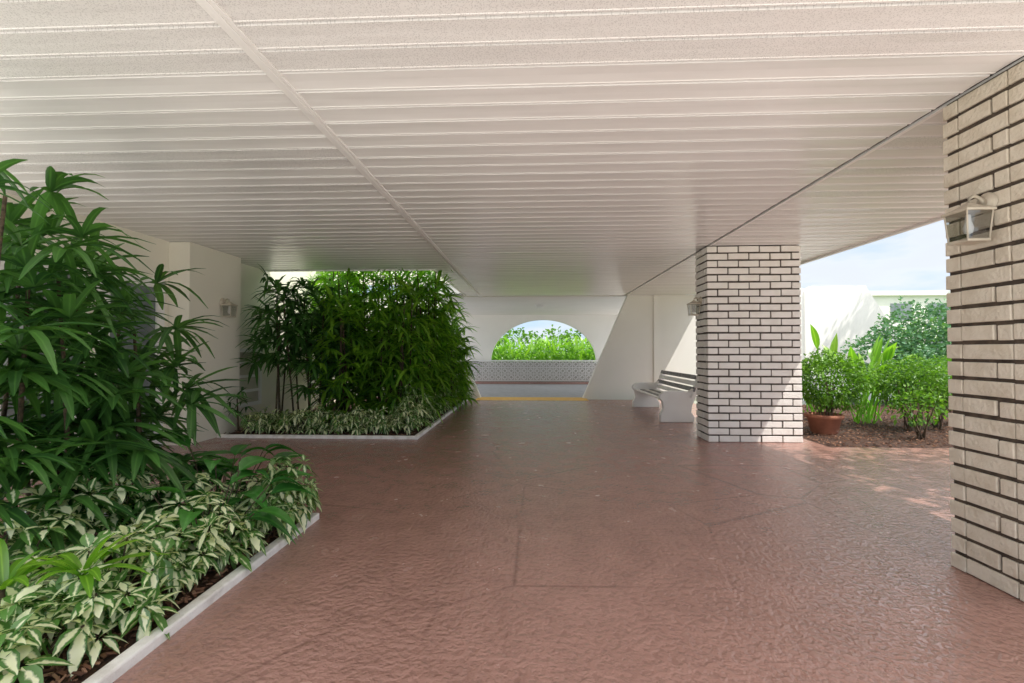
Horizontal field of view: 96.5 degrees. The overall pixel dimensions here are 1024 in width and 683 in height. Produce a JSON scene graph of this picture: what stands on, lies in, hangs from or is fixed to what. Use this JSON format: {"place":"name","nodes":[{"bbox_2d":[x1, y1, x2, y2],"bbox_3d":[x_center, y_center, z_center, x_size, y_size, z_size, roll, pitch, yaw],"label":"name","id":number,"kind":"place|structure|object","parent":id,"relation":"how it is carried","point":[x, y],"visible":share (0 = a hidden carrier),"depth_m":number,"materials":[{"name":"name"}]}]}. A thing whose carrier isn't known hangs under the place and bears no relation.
{"place":"outdoors","nodes":[
{"label":"outdoors","id":0,"kind":"place"},
{"bbox_2d":[3,399,1023,682],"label":"patio floor","id":1,"kind":"structure","parent":0,"point":[551,541],"depth_m":2.95,"materials":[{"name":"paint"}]},
{"bbox_2d":[0,513,298,682],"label":"mulch bed","id":2,"kind":"object","parent":1,"relation":"on","point":[107,654],"visible":0.04,"depth_m":2.21,"materials":[{"name":"soil"}]},
{"bbox_2d":[0,159,157,559],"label":"lady palm","id":3,"kind":"object","parent":2,"relation":"on","point":[49,199],"visible":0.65,"depth_m":2.74,"materials":[{"name":"plant"}]},
{"bbox_2d":[0,532,169,646],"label":"cordyline plant","id":4,"kind":"object","parent":2,"relation":"on","point":[14,572],"visible":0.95,"depth_m":2.15,"materials":[{"name":"green plant"}]},
{"bbox_2d":[0,255,214,529],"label":"lady palm","id":5,"kind":"object","parent":2,"relation":"on","point":[71,304],"visible":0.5,"depth_m":2.90,"materials":[{"name":"plant"}]},
{"bbox_2d":[0,203,253,544],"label":"lady palm","id":6,"kind":"object","parent":2,"relation":"on","point":[168,376],"visible":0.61,"depth_m":3.14,"materials":[{"name":"plant"}]},
{"bbox_2d":[0,456,311,682],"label":"variegated schefflera","id":7,"kind":"object","parent":2,"relation":"on","point":[32,613],"visible":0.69,"depth_m":2.38,"materials":[{"name":"plant"}]},
{"bbox_2d":[93,447,255,508],"bbox_3d":[-2.577,1.095,3.232,1.417,0.726,0.665,1,-1,-25],"label":"peace lily","id":8,"kind":"object","parent":2,"relation":"on","point":[98,475],"visible":0.2,"depth_m":3.46,"materials":[{"name":"plant"}]},
{"bbox_2d":[90,456,317,556],"bbox_3d":[-2.023,1.141,3.053,1.230,0.627,1.102,-1,-1,26],"label":"peace lily","id":9,"kind":"object","parent":2,"relation":"on","point":[268,514],"visible":0.61,"depth_m":3.06,"materials":[{"name":"plant"}]},
{"bbox_2d":[159,433,320,517],"bbox_3d":[-2.186,1.077,3.422,1.119,0.769,1.104,0,-1,17],"label":"peace lily","id":10,"kind":"object","parent":2,"relation":"on","point":[254,492],"visible":0.51,"depth_m":3.48,"materials":[{"name":"plant"}]},
{"bbox_2d":[188,453,321,571],"bbox_3d":[-1.881,1.211,3.376,0.702,0.604,1.155,0,-1,2],"label":"dwarf schefflera","id":11,"kind":"object","parent":2,"relation":"on","point":[274,498],"visible":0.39,"depth_m":3.44,"materials":[{"name":"plant"}]},
{"bbox_2d":[25,511,318,682],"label":"planter edging","id":12,"kind":"object","parent":1,"relation":"on","point":[117,667],"visible":0.61,"depth_m":2.35,"materials":[{"name":"white concrete"}]},
{"bbox_2d":[0,191,448,487],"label":"side wall","id":13,"kind":"structure","parent":1,"relation":"on","point":[234,279],"depth_m":7.37,"materials":[{"name":"beige paint"}]},
{"bbox_2d":[0,261,85,420],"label":"window","id":14,"kind":"structure","parent":13,"relation":"attached to","point":[9,411],"depth_m":4.79,"materials":[{"name":"grey glass"}]},
{"bbox_2d":[97,272,164,445],"bbox_3d":[-5.164,0.300,6.222,0.050,2.430,1.000,0,-1,2],"label":"glass door","id":15,"kind":"structure","parent":13,"relation":"attached to","point":[158,309],"depth_m":6.45,"materials":[{"name":"white paint"}]},
{"bbox_2d":[220,298,237,316],"bbox_3d":[-4.696,-0.563,7.570,0.210,0.316,0.178,0,-1,2],"label":"wall lantern","id":16,"kind":"object","parent":13,"relation":"attached to","point":[223,302],"depth_m":7.54,"materials":[{"name":"paint"}]},
{"bbox_2d":[239,349,261,407],"bbox_3d":[-5.058,0.684,8.687,0.050,1.100,0.950,0,-1,2],"label":"louvre window","id":17,"kind":"structure","parent":13,"relation":"attached to","point":[253,390],"depth_m":8.81,"materials":[{"name":"grey glass"}]},
{"bbox_2d":[419,284,463,295],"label":"roof slab","id":18,"kind":"structure","parent":13,"relation":"on","point":[455,290],"depth_m":13.73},
{"bbox_2d":[441,295,626,314],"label":"passage ceiling","id":19,"kind":"structure","parent":18,"relation":"attached to","point":[556,305],"depth_m":16.60,"materials":[{"name":"white paint"}]},
{"bbox_2d":[265,217,943,296],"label":"fascia","id":20,"kind":"structure","parent":18,"relation":"attached to","point":[878,238],"depth_m":7.51,"materials":[{"name":"white paint"}]},
{"bbox_2d":[0,0,452,270],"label":"soffit","id":21,"kind":"structure","parent":20,"relation":"attached to","point":[179,120],"depth_m":3.60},
{"bbox_2d":[435,269,478,295],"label":"soffit left rear","id":22,"kind":"structure","parent":20,"relation":"attached to","point":[461,285],"depth_m":11.01,"materials":[{"name":"white paint"}]},
{"bbox_2d":[214,0,1023,295],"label":"soffit","id":23,"kind":"structure","parent":20,"relation":"attached to","point":[549,147],"depth_m":3.01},
{"bbox_2d":[195,0,481,295],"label":"joint strip","id":24,"kind":"object","parent":23,"relation":"attached to","point":[213,9],"visible":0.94,"depth_m":2.97,"materials":[{"name":"white paint"}]},
{"bbox_2d":[628,61,1018,294],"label":"soffit","id":25,"kind":"structure","parent":20,"relation":"attached to","point":[896,184],"depth_m":5.22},
{"bbox_2d":[625,56,1023,294],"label":"joint gap","id":26,"kind":"object","parent":25,"relation":"on","point":[917,122],"visible":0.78,"depth_m":3.83,"materials":[{"name":"white paint"}]},
{"bbox_2d":[224,397,462,435],"bbox_3d":[-3.051,1.596,10.535,3.200,0.075,6.250,0,-1,2],"label":"mulch bed","id":27,"kind":"object","parent":1,"relation":"on","point":[391,432],"visible":0.08,"depth_m":7.73,"materials":[{"name":"soil"}]},
{"bbox_2d":[223,387,254,432],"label":"lady palm","id":28,"kind":"object","parent":27,"relation":"on","point":[242,392],"visible":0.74,"depth_m":7.73,"materials":[{"name":"plant"}]},
{"bbox_2d":[235,264,347,415],"bbox_3d":[-4.078,0.072,8.569,2.160,3.023,2.036,0,-1,2],"label":"lady palm","id":29,"kind":"object","parent":27,"relation":"on","point":[267,357],"visible":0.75,"depth_m":8.22,"materials":[{"name":"plant"}]},
{"bbox_2d":[268,277,379,422],"bbox_3d":[-3.518,0.189,8.629,1.806,2.791,2.070,-1,-1,33],"label":"lady palm","id":30,"kind":"object","parent":27,"relation":"on","point":[317,370],"visible":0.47,"depth_m":8.36,"materials":[{"name":"plant"}]},
{"bbox_2d":[240,400,427,434],"bbox_3d":[-3.016,1.331,7.749,3.135,0.671,0.842,0,-1,2],"label":"variegated schefflera","id":31,"kind":"object","parent":27,"relation":"on","point":[337,423],"visible":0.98,"depth_m":7.61,"materials":[{"name":"plant"}]},
{"bbox_2d":[298,271,369,404],"bbox_3d":[-4.325,-0.306,11.139,1.838,3.883,2.277,0,-1,-17],"label":"lady palm","id":32,"kind":"object","parent":27,"relation":"on","point":[329,277],"visible":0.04,"depth_m":10.72,"materials":[{"name":"plant"}]},
{"bbox_2d":[217,400,467,438],"bbox_3d":[-3.014,1.598,10.358,3.290,0.060,6.060,0,-1,2],"label":"planter edging","id":33,"kind":"object","parent":27,"relation":"on","point":[425,430],"visible":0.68,"depth_m":7.35,"materials":[{"name":"grey concrete"}]},
{"bbox_2d":[305,268,395,412],"bbox_3d":[-3.476,-0.317,9.968,2.380,3.856,2.053,0,-1,2],"label":"lady palm","id":34,"kind":"object","parent":27,"relation":"on","point":[346,279],"visible":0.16,"depth_m":9.77,"materials":[{"name":"plant"}]},
{"bbox_2d":[301,285,413,423],"bbox_3d":[-2.857,0.367,8.680,1.898,2.793,2.221,0,-1,2],"label":"lady palm","id":35,"kind":"object","parent":27,"relation":"on","point":[355,314],"visible":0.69,"depth_m":8.21,"materials":[{"name":"plant"}]},
{"bbox_2d":[342,268,438,391],"bbox_3d":[-2.753,-0.236,9.864,2.567,3.691,1.994,0,-1,19],"label":"lady palm","id":36,"kind":"object","parent":27,"relation":"on","point":[375,291],"visible":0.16,"depth_m":9.53,"materials":[{"name":"plant"}]},
{"bbox_2d":[345,277,444,425],"bbox_3d":[-2.239,0.343,8.783,1.933,3.057,2.216,0,-1,2],"label":"lady palm","id":37,"kind":"object","parent":27,"relation":"on","point":[390,313],"visible":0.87,"depth_m":8.41,"materials":[{"name":"plant"}]},
{"bbox_2d":[388,377,468,431],"bbox_3d":[-1.699,1.192,10.597,0.940,0.917,6.071,0,-1,2],"label":"dwarf schefflera","id":38,"kind":"object","parent":27,"relation":"on","point":[431,415],"visible":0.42,"depth_m":8.27,"materials":[{"name":"plant"}]},
{"bbox_2d":[394,269,464,422],"bbox_3d":[-1.932,-0.276,9.960,1.967,3.886,2.365,0,-1,2],"label":"lady palm","id":39,"kind":"object","parent":27,"relation":"on","point":[433,310],"visible":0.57,"depth_m":9.61,"materials":[{"name":"plant"}]},
{"bbox_2d":[423,300,481,413],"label":"lady palm","id":40,"kind":"object","parent":27,"relation":"on","point":[461,368],"visible":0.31,"depth_m":11.07,"materials":[{"name":"plant"}]},
{"bbox_2d":[476,397,588,400],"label":"yellow curb","id":41,"kind":"structure","parent":1,"relation":"on","point":[541,398],"depth_m":13.42,"materials":[{"name":"paint"}]},
{"bbox_2d":[632,370,696,421],"bbox_3d":[3.383,1.157,10.269,0.834,0.919,2.650,0,-1,2],"label":"park bench","id":42,"kind":"object","parent":1,"relation":"on","point":[677,404],"visible":0.91,"depth_m":9.26,"materials":[{"name":"white paint"}]},
{"bbox_2d":[695,245,802,442],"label":"brick column","id":43,"kind":"structure","parent":1,"relation":"on","point":[748,359],"depth_m":7.06,"materials":[{"name":"white brick"}]},
{"bbox_2d":[687,297,701,315],"bbox_3d":[2.947,-0.572,7.374,0.200,0.301,0.170,0,-1,2],"label":"wall lantern","id":44,"kind":"object","parent":43,"relation":"attached to","point":[694,303],"depth_m":7.35,"materials":[{"name":"paint"}]},
{"bbox_2d":[943,60,1023,601],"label":"brick column","id":45,"kind":"structure","parent":1,"relation":"on","point":[983,135],"depth_m":2.76,"materials":[{"name":"beige brick"}]},
{"bbox_2d":[941,192,997,245],"bbox_3d":[2.770,-0.745,2.760,0.200,0.301,0.170,0,-1,2],"label":"wall lantern","id":46,"kind":"object","parent":45,"relation":"attached to","point":[987,202],"depth_m":2.74,"materials":[{"name":"paint"}]},
{"bbox_2d":[469,360,597,380],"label":"breeze block wall","id":47,"kind":"structure","parent":0,"point":[535,370],"depth_m":20.59,"materials":[{"name":"white paint"}]},
{"bbox_2d":[352,220,949,351],"label":"sky","id":48,"kind":"structure","parent":0,"point":[915,259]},
{"bbox_2d":[475,381,899,383],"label":"sidewalk","id":49,"kind":"structure","parent":0,"point":[531,382],"depth_m":20.10,"materials":[{"name":"paint"}]},
{"bbox_2d":[449,315,617,359],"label":"arch wall","id":50,"kind":"structure","parent":49,"relation":"on","point":[594,330],"depth_m":21.05,"materials":[{"name":"white paint"}]},
{"bbox_2d":[476,384,904,404],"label":"road","id":51,"kind":"structure","parent":0,"point":[531,390],"depth_m":16.88,"materials":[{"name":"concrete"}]},
{"bbox_2d":[799,286,896,393],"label":"garden wall","id":52,"kind":"structure","parent":51,"relation":"on","point":[828,313],"depth_m":15.56,"materials":[{"name":"white paint"}]},
{"bbox_2d":[869,290,950,351],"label":"apartment building","id":53,"kind":"structure","parent":0,"point":[884,300],"depth_m":40.55,"materials":[{"name":"white paint"}]},
{"bbox_2d":[890,303,948,351],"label":"windows","id":54,"kind":"structure","parent":53,"relation":"in","point":[899,305],"depth_m":40.56,"materials":[{"name":"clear glass"}]},
{"bbox_3d":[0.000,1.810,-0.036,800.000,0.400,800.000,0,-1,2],"label":"ground","id":55,"kind":"structure","parent":0,"visible":0},
{"bbox_2d":[363,295,480,398],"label":"slanted wall","id":56,"kind":"structure","parent":55,"relation":"on","point":[477,393],"depth_m":13.64,"materials":[{"name":"white paint"}]},
{"bbox_2d":[491,335,595,359],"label":"garden foliage","id":57,"kind":"object","parent":55,"relation":"on","point":[522,352],"visible":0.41,"depth_m":22.81,"materials":[{"name":"green plant"}]},
{"bbox_2d":[582,295,696,403],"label":"wall","id":58,"kind":"structure","parent":55,"relation":"on","point":[650,338],"depth_m":13.44,"materials":[{"name":"white paint"}]},
{"bbox_2d":[492,316,947,359],"bbox_3d":[1.594,0.180,30.895,56.174,4.673,5.126,0,-1,2],"label":"distant hedge","id":59,"kind":"object","parent":55,"relation":"on","point":[561,336],"visible":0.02,"depth_m":30.45,"materials":[{"name":"green plant"}]},
{"bbox_2d":[801,404,952,447],"bbox_3d":[9.607,1.616,9.292,9.600,0.077,5.550,0,-1,2],"label":"mulch bed","id":60,"kind":"object","parent":55,"relation":"on","point":[885,432],"visible":0.27,"depth_m":7.87,"materials":[{"name":"soil"}]},
{"bbox_2d":[804,412,844,434],"bbox_3d":[5.426,1.427,7.948,0.590,0.345,0.590,0,-1,2],"label":"terracotta pot","id":61,"kind":"object","parent":60,"relation":"on","point":[823,424],"visible":0.92,"depth_m":7.77,"materials":[{"name":"orange ceramic"}]},
{"bbox_2d":[800,348,883,415],"bbox_3d":[5.524,0.858,7.943,1.507,1.494,1.217,0,-1,2],"label":"potted shrub","id":62,"kind":"object","parent":61,"relation":"in","point":[828,401],"visible":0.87,"depth_m":7.78,"materials":[{"name":"green plant"}]},
{"bbox_2d":[802,324,917,423],"bbox_3d":[6.801,0.624,9.258,3.280,1.958,2.024,0,-1,2],"label":"ginger plant","id":63,"kind":"object","parent":60,"relation":"on","point":[877,355],"visible":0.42,"depth_m":9.00,"materials":[{"name":"green plant"}]},
{"bbox_2d":[837,295,951,402],"bbox_3d":[11.829,0.095,12.278,5.380,3.273,2.982,0,-1,2],"label":"sea grape shrub","id":64,"kind":"object","parent":60,"relation":"on","point":[915,346],"visible":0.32,"depth_m":12.43,"materials":[{"name":"green plant"}]},
{"bbox_2d":[863,353,951,439],"bbox_3d":[7.699,0.881,8.377,3.639,1.469,1.418,1,-1,-28],"label":"shrub","id":65,"kind":"object","parent":60,"relation":"on","point":[924,393],"visible":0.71,"depth_m":7.99,"materials":[{"name":"green plant"}]}
]}

